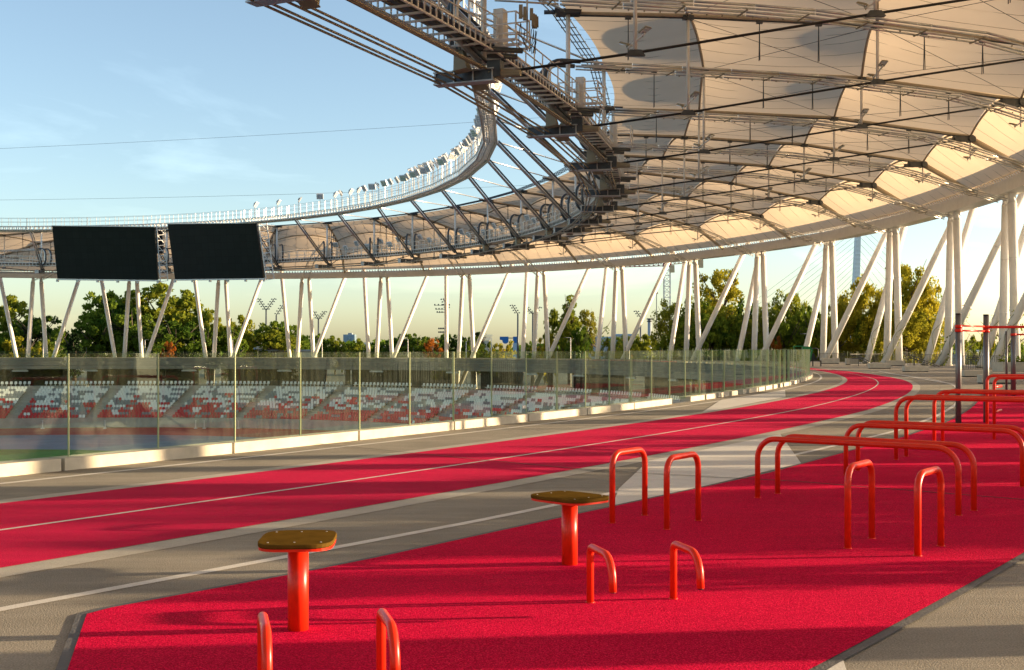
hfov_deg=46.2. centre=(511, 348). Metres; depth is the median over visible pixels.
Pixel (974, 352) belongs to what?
bush
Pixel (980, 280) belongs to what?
steel column
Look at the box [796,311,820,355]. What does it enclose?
broadleaf tree
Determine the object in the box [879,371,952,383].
painted line
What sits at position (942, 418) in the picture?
parallel bar
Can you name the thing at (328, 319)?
steel column
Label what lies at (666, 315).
broadleaf tree
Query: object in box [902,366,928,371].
concrete bench
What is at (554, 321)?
broadleaf tree
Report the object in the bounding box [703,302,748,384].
broadleaf tree
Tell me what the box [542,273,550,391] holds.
steel column
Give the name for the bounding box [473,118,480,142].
floodlight
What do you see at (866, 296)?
broadleaf tree
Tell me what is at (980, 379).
concrete bench
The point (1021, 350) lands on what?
broadleaf tree
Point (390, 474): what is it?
painted line
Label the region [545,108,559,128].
loudspeaker
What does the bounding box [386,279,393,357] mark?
steel column
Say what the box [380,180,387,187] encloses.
floodlight
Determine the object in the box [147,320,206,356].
broadleaf tree
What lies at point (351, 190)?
floodlight
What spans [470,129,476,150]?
floodlight
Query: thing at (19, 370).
strip light
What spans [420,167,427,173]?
floodlight
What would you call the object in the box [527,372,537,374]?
strip light
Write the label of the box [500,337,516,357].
blue building
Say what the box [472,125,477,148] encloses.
floodlight
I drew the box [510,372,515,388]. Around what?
concourse pillar
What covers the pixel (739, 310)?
broadleaf tree
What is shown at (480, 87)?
loudspeaker
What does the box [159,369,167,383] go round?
concourse pillar
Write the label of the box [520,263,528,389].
steel column
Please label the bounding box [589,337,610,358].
industrial hall
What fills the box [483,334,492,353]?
lattice arena
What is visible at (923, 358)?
bar railing
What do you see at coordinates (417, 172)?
floodlight
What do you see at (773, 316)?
broadleaf tree
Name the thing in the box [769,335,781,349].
broadleaf tree
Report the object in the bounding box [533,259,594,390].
steel column
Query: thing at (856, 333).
broadleaf tree
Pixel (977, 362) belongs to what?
bar railing
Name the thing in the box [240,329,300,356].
broadleaf tree
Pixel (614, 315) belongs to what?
steel column
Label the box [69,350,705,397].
ground
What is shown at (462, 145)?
floodlight
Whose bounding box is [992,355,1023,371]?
planter
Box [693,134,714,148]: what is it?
spot lamp
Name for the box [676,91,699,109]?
spot lamp
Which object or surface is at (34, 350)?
bush
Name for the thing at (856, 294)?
steel column
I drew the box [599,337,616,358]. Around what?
bush
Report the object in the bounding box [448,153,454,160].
floodlight
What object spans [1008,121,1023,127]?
spot lamp
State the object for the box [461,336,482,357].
broadleaf tree
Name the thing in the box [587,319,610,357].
bare tree
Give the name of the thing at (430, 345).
broadleaf tree
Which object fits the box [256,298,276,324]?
light mast
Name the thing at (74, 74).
sky
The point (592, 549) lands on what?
push up grip
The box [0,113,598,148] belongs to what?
power line
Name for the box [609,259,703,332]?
tower crane
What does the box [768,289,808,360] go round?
broadleaf tree
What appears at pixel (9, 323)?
steel column
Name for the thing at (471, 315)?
steel column
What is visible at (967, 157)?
spot lamp
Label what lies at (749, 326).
broadleaf tree
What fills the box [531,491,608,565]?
step stool
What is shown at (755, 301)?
steel column
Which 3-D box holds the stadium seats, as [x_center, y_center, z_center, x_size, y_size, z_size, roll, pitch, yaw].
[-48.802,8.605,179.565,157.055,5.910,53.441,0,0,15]
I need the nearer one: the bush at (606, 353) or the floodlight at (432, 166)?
the floodlight at (432, 166)
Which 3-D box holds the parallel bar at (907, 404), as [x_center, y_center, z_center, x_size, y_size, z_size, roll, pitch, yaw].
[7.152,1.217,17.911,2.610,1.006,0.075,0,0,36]
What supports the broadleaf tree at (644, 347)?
on the ground at (638, 384)
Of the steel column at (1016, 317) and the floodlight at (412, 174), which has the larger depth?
the floodlight at (412, 174)
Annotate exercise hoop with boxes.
[609,447,647,523]
[663,451,701,529]
[843,459,875,548]
[913,466,944,556]
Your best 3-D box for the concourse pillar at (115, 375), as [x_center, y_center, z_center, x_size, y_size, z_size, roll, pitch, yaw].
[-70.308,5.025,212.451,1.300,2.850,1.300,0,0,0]
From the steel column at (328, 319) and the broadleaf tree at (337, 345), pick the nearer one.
the steel column at (328, 319)
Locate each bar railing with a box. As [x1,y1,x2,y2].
[820,354,844,361]
[850,354,877,364]
[892,353,907,362]
[910,354,940,364]
[961,356,1001,368]
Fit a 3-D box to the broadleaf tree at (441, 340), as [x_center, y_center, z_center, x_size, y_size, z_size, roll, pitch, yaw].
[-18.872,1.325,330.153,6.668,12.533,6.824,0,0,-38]
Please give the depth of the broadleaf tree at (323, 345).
328.20 m
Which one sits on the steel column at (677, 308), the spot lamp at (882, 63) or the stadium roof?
the stadium roof
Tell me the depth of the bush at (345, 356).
334.82 m
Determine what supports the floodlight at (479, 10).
attached to the lamp gantry at (469, 169)
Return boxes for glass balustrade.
[0,349,812,476]
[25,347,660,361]
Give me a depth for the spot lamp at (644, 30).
51.94 m
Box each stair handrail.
[852,356,871,365]
[908,355,939,366]
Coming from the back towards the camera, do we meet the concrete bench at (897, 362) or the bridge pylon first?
the bridge pylon
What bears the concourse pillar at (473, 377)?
attached to the concourse
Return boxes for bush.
[1,336,42,356]
[30,338,66,356]
[339,345,349,373]
[480,341,500,357]
[488,340,516,357]
[530,333,555,384]
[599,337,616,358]
[878,341,907,362]
[919,340,941,362]
[964,334,981,364]
[978,333,994,358]
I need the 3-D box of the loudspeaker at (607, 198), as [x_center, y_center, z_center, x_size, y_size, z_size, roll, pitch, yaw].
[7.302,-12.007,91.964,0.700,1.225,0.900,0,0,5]
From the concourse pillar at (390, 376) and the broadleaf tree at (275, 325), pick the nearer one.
the concourse pillar at (390, 376)
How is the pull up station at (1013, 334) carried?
on the exercise pad
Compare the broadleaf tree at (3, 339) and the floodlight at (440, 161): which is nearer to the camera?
the floodlight at (440, 161)
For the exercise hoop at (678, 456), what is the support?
on the exercise pad
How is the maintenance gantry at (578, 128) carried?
hanging from the stadium roof
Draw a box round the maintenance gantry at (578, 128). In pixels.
[0,0,637,273]
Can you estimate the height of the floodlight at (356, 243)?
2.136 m
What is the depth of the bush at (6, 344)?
252.87 m
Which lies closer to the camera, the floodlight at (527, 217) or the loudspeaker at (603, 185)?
the loudspeaker at (603, 185)
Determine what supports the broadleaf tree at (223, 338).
on the ground at (638, 384)
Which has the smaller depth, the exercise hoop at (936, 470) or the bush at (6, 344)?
the exercise hoop at (936, 470)
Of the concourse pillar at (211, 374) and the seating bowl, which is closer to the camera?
the seating bowl
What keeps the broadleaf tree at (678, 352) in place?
on the ground at (638, 384)
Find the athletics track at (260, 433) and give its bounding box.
[0,427,332,437]
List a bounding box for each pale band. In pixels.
[0,361,846,502]
[0,366,919,576]
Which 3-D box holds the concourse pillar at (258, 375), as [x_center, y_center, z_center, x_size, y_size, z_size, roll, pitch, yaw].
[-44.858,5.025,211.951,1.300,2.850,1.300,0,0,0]
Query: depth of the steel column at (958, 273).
113.47 m
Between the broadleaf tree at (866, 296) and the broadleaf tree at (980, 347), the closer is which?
the broadleaf tree at (866, 296)
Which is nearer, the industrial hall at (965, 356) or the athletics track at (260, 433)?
the athletics track at (260, 433)
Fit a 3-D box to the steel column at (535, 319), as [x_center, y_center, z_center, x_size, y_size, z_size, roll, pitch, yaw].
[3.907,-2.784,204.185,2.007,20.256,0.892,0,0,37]
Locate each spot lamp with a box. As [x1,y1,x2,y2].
[619,26,651,49]
[675,186,693,194]
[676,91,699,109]
[689,166,708,176]
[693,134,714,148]
[796,168,811,178]
[824,145,844,155]
[854,108,868,123]
[856,0,879,9]
[867,60,887,78]
[963,148,976,160]
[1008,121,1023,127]
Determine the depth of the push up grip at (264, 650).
5.54 m
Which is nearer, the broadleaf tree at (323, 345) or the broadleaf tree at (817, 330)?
the broadleaf tree at (817, 330)
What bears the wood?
on the ground at (638, 384)
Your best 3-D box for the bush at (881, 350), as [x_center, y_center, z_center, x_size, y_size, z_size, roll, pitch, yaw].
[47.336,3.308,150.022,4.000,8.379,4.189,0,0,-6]
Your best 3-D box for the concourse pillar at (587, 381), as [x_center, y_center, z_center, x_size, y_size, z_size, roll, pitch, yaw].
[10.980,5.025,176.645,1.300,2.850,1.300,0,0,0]
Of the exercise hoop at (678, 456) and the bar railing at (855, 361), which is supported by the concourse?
the bar railing at (855, 361)
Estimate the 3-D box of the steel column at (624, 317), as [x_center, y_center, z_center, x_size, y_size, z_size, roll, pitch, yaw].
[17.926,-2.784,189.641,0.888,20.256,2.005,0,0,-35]
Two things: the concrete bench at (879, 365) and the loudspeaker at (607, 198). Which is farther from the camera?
the concrete bench at (879, 365)
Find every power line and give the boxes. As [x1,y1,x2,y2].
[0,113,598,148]
[32,185,525,199]
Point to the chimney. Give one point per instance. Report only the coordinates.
(649, 321)
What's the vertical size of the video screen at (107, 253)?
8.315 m
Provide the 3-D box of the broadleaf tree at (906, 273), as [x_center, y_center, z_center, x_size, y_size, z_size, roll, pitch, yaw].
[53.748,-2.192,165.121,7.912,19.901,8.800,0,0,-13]
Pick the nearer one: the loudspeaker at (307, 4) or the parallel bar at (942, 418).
the parallel bar at (942, 418)
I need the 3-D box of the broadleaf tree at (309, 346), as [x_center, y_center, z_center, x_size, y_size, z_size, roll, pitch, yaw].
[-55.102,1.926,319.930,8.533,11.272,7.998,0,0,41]
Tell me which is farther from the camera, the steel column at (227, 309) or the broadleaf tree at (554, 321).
the broadleaf tree at (554, 321)
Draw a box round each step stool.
[258,530,336,631]
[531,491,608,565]
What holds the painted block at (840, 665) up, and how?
on the concourse
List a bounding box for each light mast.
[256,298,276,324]
[313,311,326,333]
[434,298,449,357]
[510,304,519,357]
[527,307,541,340]
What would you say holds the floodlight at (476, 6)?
attached to the lamp gantry at (469, 169)
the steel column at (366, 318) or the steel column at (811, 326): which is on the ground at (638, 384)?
the steel column at (366, 318)
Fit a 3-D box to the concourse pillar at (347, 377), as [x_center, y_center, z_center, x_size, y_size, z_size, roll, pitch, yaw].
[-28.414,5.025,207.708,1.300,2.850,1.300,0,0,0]
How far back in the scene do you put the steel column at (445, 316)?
215.71 m
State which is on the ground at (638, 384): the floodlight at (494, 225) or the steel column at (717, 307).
the steel column at (717, 307)
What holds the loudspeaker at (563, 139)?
hanging from the maintenance gantry at (578, 128)
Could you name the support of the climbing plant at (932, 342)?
attached to the steel column at (939, 319)
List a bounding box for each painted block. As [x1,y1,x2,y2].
[615,434,800,504]
[701,390,785,412]
[827,661,845,669]
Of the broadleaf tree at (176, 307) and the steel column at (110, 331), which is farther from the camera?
the broadleaf tree at (176, 307)
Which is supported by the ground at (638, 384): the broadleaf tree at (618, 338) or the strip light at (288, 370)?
the broadleaf tree at (618, 338)
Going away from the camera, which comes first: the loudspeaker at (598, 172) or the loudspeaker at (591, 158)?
the loudspeaker at (591, 158)
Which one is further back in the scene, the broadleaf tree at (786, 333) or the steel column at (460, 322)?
the steel column at (460, 322)
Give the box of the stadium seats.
[0,381,684,423]
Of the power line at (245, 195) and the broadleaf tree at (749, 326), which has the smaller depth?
the broadleaf tree at (749, 326)
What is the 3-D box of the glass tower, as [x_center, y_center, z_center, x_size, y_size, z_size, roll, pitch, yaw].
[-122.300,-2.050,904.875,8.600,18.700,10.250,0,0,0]
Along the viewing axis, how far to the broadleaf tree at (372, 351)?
334.24 m
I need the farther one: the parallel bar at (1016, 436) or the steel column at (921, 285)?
the steel column at (921, 285)
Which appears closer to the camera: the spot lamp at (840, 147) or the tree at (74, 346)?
the spot lamp at (840, 147)
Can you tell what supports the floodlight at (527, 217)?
attached to the maintenance gantry at (578, 128)
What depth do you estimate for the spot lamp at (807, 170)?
104.65 m
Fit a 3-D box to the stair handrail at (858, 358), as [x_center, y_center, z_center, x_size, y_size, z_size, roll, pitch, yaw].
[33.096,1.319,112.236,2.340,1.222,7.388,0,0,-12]
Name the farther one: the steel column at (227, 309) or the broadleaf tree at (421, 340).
the broadleaf tree at (421, 340)
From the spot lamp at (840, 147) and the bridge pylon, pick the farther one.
the bridge pylon
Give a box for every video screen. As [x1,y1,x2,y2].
[52,224,167,282]
[167,223,274,281]
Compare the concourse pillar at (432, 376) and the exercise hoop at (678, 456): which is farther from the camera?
the concourse pillar at (432, 376)
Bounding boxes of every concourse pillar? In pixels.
[8,369,17,384]
[60,369,69,384]
[110,369,119,384]
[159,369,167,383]
[207,369,215,384]
[254,369,261,384]
[299,369,307,384]
[344,370,350,384]
[387,370,394,385]
[429,370,435,386]
[469,371,477,387]
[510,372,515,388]
[547,373,552,389]
[583,374,589,391]
[618,375,623,393]
[652,377,658,395]
[683,379,689,395]
[713,381,719,391]
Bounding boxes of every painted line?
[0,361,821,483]
[0,367,878,529]
[0,490,617,610]
[795,368,954,454]
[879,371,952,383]
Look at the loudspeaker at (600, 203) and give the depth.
100.67 m
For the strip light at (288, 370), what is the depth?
205.50 m
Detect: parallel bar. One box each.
[754,436,961,515]
[774,434,977,510]
[843,423,1023,486]
[855,420,1023,470]
[893,396,1023,459]
[904,394,1023,456]
[932,390,1023,440]
[941,389,1023,440]
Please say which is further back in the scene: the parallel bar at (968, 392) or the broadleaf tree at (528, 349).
the broadleaf tree at (528, 349)
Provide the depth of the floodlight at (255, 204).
162.32 m
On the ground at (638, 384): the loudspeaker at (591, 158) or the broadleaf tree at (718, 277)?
the broadleaf tree at (718, 277)
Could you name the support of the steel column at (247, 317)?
on the ground at (638, 384)
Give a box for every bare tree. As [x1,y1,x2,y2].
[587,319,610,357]
[939,317,976,360]
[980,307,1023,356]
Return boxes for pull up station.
[955,313,1023,422]
[1005,328,1023,395]
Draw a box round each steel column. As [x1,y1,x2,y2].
[0,278,17,356]
[26,280,34,356]
[39,280,47,356]
[52,280,80,356]
[100,281,116,356]
[122,281,130,356]
[135,283,143,356]
[146,279,173,356]
[193,280,208,380]
[212,282,219,379]
[224,282,231,356]
[231,280,262,356]
[279,271,291,356]
[295,282,303,356]
[307,281,314,355]
[312,270,349,356]
[362,270,370,356]
[375,280,382,356]
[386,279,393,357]
[391,268,430,357]
[444,267,447,357]
[455,277,464,387]
[458,264,513,387]
[467,276,476,388]
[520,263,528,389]
[530,274,539,390]
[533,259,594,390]
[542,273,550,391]
[595,258,609,358]
[610,269,617,358]
[620,267,629,393]
[621,251,674,358]
[668,250,687,359]
[683,263,691,359]
[690,242,749,359]
[693,261,702,393]
[737,240,762,349]
[751,254,759,349]
[760,253,768,349]
[762,231,822,349]
[800,229,833,361]
[819,244,828,361]
[823,232,886,357]
[829,242,837,357]
[862,226,907,363]
[879,212,961,362]
[883,232,892,359]
[892,229,902,359]
[921,208,976,365]
[934,192,1023,365]
[944,217,953,365]
[953,213,965,365]
[976,224,1023,367]
[990,293,1023,368]
[999,199,1008,359]
[1007,195,1020,360]
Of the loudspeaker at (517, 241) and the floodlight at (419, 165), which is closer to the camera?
the floodlight at (419, 165)
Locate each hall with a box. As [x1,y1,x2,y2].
[240,350,316,356]
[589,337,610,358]
[615,334,632,358]
[953,350,978,364]
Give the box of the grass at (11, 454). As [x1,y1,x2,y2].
[0,449,110,460]
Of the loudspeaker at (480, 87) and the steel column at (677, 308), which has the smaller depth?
the loudspeaker at (480, 87)
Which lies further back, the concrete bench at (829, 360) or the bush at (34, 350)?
the bush at (34, 350)
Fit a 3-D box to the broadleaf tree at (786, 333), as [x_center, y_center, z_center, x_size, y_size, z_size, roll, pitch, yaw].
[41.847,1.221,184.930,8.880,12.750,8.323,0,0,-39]
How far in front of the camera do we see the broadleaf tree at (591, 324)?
245.32 m
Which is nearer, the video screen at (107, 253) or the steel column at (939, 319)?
the steel column at (939, 319)
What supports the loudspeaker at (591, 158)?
hanging from the maintenance gantry at (578, 128)
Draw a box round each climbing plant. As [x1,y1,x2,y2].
[864,317,882,357]
[881,311,911,359]
[924,308,944,365]
[937,305,971,365]
[976,315,998,364]
[990,310,1023,360]
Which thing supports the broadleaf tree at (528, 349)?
on the ground at (638, 384)
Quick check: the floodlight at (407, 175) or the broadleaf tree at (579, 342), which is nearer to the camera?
the floodlight at (407, 175)
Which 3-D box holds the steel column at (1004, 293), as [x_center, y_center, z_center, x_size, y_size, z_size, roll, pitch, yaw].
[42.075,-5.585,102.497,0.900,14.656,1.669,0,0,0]
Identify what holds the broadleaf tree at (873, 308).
on the ground at (638, 384)
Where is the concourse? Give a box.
[0,357,1023,669]
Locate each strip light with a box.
[12,369,27,371]
[82,369,97,370]
[277,369,291,371]
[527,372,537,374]
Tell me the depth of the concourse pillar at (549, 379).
183.03 m
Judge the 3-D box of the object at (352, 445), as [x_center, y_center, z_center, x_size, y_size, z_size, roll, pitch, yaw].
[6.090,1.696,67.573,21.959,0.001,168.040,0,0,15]
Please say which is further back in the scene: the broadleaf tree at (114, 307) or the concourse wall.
the broadleaf tree at (114, 307)
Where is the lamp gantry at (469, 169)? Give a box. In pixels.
[0,0,613,268]
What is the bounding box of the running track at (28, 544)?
[0,360,912,567]
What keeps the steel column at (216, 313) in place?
on the ground at (638, 384)
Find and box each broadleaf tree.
[0,294,33,346]
[0,323,42,356]
[8,314,69,355]
[41,326,72,356]
[63,320,118,356]
[70,289,143,356]
[95,298,150,356]
[96,308,166,356]
[115,326,166,356]
[119,281,214,356]
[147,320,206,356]
[159,341,175,356]
[168,305,212,356]
[183,326,222,378]
[197,313,226,356]
[217,326,248,356]
[230,314,255,356]
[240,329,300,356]
[252,323,269,349]
[261,321,309,349]
[278,329,308,349]
[295,335,320,356]
[314,333,337,356]
[324,336,348,374]
[347,338,365,356]
[361,342,389,357]
[381,338,398,357]
[387,333,420,357]
[399,338,428,357]
[403,336,434,357]
[423,337,443,357]
[433,332,456,357]
[449,334,470,357]
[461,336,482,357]
[520,341,531,375]
[542,309,567,357]
[564,326,591,358]
[576,309,597,358]
[604,335,622,358]
[615,334,645,380]
[630,333,658,358]
[650,298,684,359]
[656,315,693,359]
[669,320,708,392]
[673,296,711,387]
[683,313,738,359]
[691,268,744,358]
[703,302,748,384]
[710,315,751,359]
[736,298,752,346]
[743,312,770,347]
[747,305,782,349]
[757,315,804,360]
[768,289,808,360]
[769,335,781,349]
[784,305,816,360]
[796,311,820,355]
[811,316,830,359]
[826,298,857,361]
[827,289,862,356]
[842,274,882,361]
[852,310,883,361]
[859,289,893,361]
[875,303,943,362]
[876,259,933,352]
[891,274,941,343]
[904,276,944,362]
[964,340,996,351]
[1008,347,1023,358]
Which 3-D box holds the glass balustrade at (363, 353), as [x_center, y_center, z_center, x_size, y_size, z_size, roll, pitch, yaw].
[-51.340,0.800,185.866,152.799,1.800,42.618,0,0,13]
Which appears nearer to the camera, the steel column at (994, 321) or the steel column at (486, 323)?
the steel column at (994, 321)
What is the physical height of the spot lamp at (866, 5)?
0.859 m
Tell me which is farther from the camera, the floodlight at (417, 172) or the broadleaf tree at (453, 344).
the broadleaf tree at (453, 344)
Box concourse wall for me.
[0,369,723,398]
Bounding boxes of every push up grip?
[257,612,272,669]
[376,608,399,669]
[586,544,616,602]
[669,541,703,599]
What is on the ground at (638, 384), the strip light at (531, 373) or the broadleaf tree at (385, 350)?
the broadleaf tree at (385, 350)
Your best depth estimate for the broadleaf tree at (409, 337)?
327.75 m
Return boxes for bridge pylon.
[745,235,980,336]
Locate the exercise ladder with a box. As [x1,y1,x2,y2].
[985,374,1023,438]
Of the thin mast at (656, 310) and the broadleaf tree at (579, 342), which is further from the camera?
the thin mast at (656, 310)
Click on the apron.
(101, 442)
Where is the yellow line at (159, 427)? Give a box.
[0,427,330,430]
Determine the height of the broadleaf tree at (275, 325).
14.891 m
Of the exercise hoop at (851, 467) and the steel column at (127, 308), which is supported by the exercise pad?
the exercise hoop at (851, 467)
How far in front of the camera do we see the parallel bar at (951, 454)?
12.65 m
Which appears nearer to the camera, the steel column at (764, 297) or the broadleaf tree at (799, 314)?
the steel column at (764, 297)
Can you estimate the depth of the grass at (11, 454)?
145.63 m
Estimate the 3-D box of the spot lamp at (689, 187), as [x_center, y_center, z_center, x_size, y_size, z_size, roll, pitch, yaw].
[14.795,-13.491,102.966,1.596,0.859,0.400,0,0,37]
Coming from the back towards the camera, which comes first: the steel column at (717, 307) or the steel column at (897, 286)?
the steel column at (717, 307)
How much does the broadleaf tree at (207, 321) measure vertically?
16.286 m
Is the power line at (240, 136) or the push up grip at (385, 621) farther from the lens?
the power line at (240, 136)
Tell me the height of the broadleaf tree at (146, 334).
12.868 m
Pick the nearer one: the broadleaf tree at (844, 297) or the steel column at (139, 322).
the broadleaf tree at (844, 297)
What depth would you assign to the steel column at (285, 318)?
225.77 m
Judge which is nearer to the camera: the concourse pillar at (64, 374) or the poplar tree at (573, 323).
the concourse pillar at (64, 374)
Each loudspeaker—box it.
[297,0,320,9]
[452,47,472,73]
[472,65,488,90]
[482,244,488,250]
[515,237,520,244]
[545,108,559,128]
[556,123,569,140]
[586,148,597,164]
[593,157,603,174]
[596,197,603,206]
[599,179,608,190]
[603,184,611,199]
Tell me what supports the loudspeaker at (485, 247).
hanging from the lamp gantry at (469, 169)
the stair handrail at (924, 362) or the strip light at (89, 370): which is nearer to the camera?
the stair handrail at (924, 362)
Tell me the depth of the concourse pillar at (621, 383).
169.04 m
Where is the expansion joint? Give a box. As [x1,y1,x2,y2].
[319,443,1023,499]
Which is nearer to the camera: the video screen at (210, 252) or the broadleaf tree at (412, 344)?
the video screen at (210, 252)
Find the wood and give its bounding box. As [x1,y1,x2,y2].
[31,339,1023,358]
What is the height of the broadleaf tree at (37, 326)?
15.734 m
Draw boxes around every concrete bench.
[820,358,838,363]
[845,358,852,364]
[868,363,890,368]
[885,360,904,365]
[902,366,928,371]
[961,370,992,376]
[977,374,1017,383]
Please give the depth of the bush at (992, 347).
130.12 m
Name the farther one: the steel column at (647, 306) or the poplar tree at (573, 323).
the poplar tree at (573, 323)
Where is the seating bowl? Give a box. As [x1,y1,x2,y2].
[0,385,685,430]
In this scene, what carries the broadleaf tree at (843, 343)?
on the ground at (638, 384)
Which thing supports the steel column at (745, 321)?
on the ground at (638, 384)
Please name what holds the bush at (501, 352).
on the ground at (638, 384)
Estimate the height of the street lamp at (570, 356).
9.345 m
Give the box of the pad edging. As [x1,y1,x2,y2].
[55,394,1023,669]
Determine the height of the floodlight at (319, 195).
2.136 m
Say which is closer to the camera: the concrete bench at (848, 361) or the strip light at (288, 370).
the concrete bench at (848, 361)
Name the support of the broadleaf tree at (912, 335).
on the ground at (638, 384)
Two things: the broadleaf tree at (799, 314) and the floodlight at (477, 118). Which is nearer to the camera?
the floodlight at (477, 118)
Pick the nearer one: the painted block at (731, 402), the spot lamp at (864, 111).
the painted block at (731, 402)
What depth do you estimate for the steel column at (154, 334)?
226.70 m
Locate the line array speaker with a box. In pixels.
[156,218,163,253]
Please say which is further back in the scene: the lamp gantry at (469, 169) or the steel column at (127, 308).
the steel column at (127, 308)
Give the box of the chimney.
[647,318,652,357]
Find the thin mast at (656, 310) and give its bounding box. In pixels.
[656,292,657,357]
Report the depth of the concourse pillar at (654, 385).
161.40 m
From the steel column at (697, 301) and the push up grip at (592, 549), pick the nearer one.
the push up grip at (592, 549)
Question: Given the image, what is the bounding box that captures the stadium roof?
[0,0,1023,282]
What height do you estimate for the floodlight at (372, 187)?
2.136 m
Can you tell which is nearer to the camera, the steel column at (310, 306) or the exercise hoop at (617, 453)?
the exercise hoop at (617, 453)
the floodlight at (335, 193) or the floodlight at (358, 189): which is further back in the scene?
the floodlight at (335, 193)
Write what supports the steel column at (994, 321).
on the concourse
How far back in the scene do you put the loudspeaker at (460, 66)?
51.43 m
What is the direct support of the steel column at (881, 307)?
on the concourse
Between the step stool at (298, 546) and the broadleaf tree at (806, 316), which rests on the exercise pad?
the step stool at (298, 546)
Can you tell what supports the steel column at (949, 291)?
on the concourse
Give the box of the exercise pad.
[68,389,1023,669]
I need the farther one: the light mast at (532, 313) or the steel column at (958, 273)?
the light mast at (532, 313)
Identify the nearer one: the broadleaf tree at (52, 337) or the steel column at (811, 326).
the steel column at (811, 326)
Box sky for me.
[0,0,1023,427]
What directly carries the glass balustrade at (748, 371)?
on the concourse
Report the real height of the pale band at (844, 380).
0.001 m
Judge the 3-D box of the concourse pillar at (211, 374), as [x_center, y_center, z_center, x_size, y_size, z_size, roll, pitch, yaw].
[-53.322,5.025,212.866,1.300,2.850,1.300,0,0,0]
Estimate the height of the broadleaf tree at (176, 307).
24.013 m
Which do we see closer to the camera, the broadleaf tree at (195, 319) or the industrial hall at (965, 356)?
the industrial hall at (965, 356)
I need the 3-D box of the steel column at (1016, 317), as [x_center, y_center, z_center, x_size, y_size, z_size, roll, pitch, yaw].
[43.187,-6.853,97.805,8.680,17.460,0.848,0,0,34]
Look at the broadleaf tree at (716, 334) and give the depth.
188.51 m
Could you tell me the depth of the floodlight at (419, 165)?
134.57 m
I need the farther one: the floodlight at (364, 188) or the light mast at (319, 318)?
the light mast at (319, 318)
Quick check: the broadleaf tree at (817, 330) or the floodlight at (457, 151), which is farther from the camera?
the broadleaf tree at (817, 330)
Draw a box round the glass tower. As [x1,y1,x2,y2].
[343,333,355,341]
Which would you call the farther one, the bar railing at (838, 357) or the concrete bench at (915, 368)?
the bar railing at (838, 357)
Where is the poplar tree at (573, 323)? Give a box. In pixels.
[552,294,585,384]
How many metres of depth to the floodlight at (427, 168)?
129.88 m
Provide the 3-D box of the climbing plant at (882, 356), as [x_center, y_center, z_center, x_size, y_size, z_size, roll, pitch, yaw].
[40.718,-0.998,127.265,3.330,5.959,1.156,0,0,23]
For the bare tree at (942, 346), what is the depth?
149.90 m
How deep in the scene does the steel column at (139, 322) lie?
225.40 m
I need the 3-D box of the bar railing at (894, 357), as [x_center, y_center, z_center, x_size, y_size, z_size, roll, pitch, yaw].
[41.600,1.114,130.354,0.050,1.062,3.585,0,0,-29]
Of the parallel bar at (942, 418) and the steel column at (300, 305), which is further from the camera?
the steel column at (300, 305)
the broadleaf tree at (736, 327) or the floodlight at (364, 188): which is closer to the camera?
the floodlight at (364, 188)
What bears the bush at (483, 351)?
on the ground at (638, 384)
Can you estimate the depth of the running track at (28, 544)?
15.22 m
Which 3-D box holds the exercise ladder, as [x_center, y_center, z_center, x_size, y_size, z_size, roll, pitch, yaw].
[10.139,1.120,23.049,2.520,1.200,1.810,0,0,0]
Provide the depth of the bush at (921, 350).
146.15 m
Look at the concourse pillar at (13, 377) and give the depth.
208.97 m
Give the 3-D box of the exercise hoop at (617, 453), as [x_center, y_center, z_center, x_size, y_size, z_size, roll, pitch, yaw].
[1.153,1.353,11.839,0.069,0.734,0.718,0,0,35]
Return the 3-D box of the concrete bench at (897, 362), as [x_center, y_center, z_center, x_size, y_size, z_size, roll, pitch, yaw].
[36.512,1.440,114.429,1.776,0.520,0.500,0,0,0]
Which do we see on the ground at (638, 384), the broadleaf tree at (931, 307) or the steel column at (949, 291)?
the broadleaf tree at (931, 307)
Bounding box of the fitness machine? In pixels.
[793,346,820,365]
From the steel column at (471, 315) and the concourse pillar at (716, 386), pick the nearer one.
the concourse pillar at (716, 386)
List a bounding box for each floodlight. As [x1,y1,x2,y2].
[253,202,258,217]
[316,193,323,198]
[333,191,338,207]
[348,188,353,205]
[353,241,358,253]
[356,187,361,203]
[361,185,367,202]
[368,183,375,200]
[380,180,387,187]
[386,242,392,256]
[387,178,393,196]
[394,176,399,194]
[399,175,407,180]
[404,173,409,191]
[409,171,417,189]
[414,169,420,188]
[417,164,422,179]
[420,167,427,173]
[424,165,431,184]
[429,163,434,182]
[436,158,445,177]
[441,155,448,176]
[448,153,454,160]
[454,147,460,168]
[458,229,464,242]
[459,142,466,163]
[462,138,469,160]
[466,135,472,143]
[468,133,475,154]
[470,0,480,22]
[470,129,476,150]
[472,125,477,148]
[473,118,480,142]
[475,8,480,24]
[475,115,485,138]
[491,222,496,238]
[494,84,501,109]
[524,214,530,220]
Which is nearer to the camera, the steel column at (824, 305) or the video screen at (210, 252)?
the steel column at (824, 305)
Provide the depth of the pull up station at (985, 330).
26.48 m
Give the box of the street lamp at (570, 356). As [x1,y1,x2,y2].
[563,337,570,386]
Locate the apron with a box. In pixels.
[0,435,259,450]
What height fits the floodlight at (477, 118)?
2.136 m

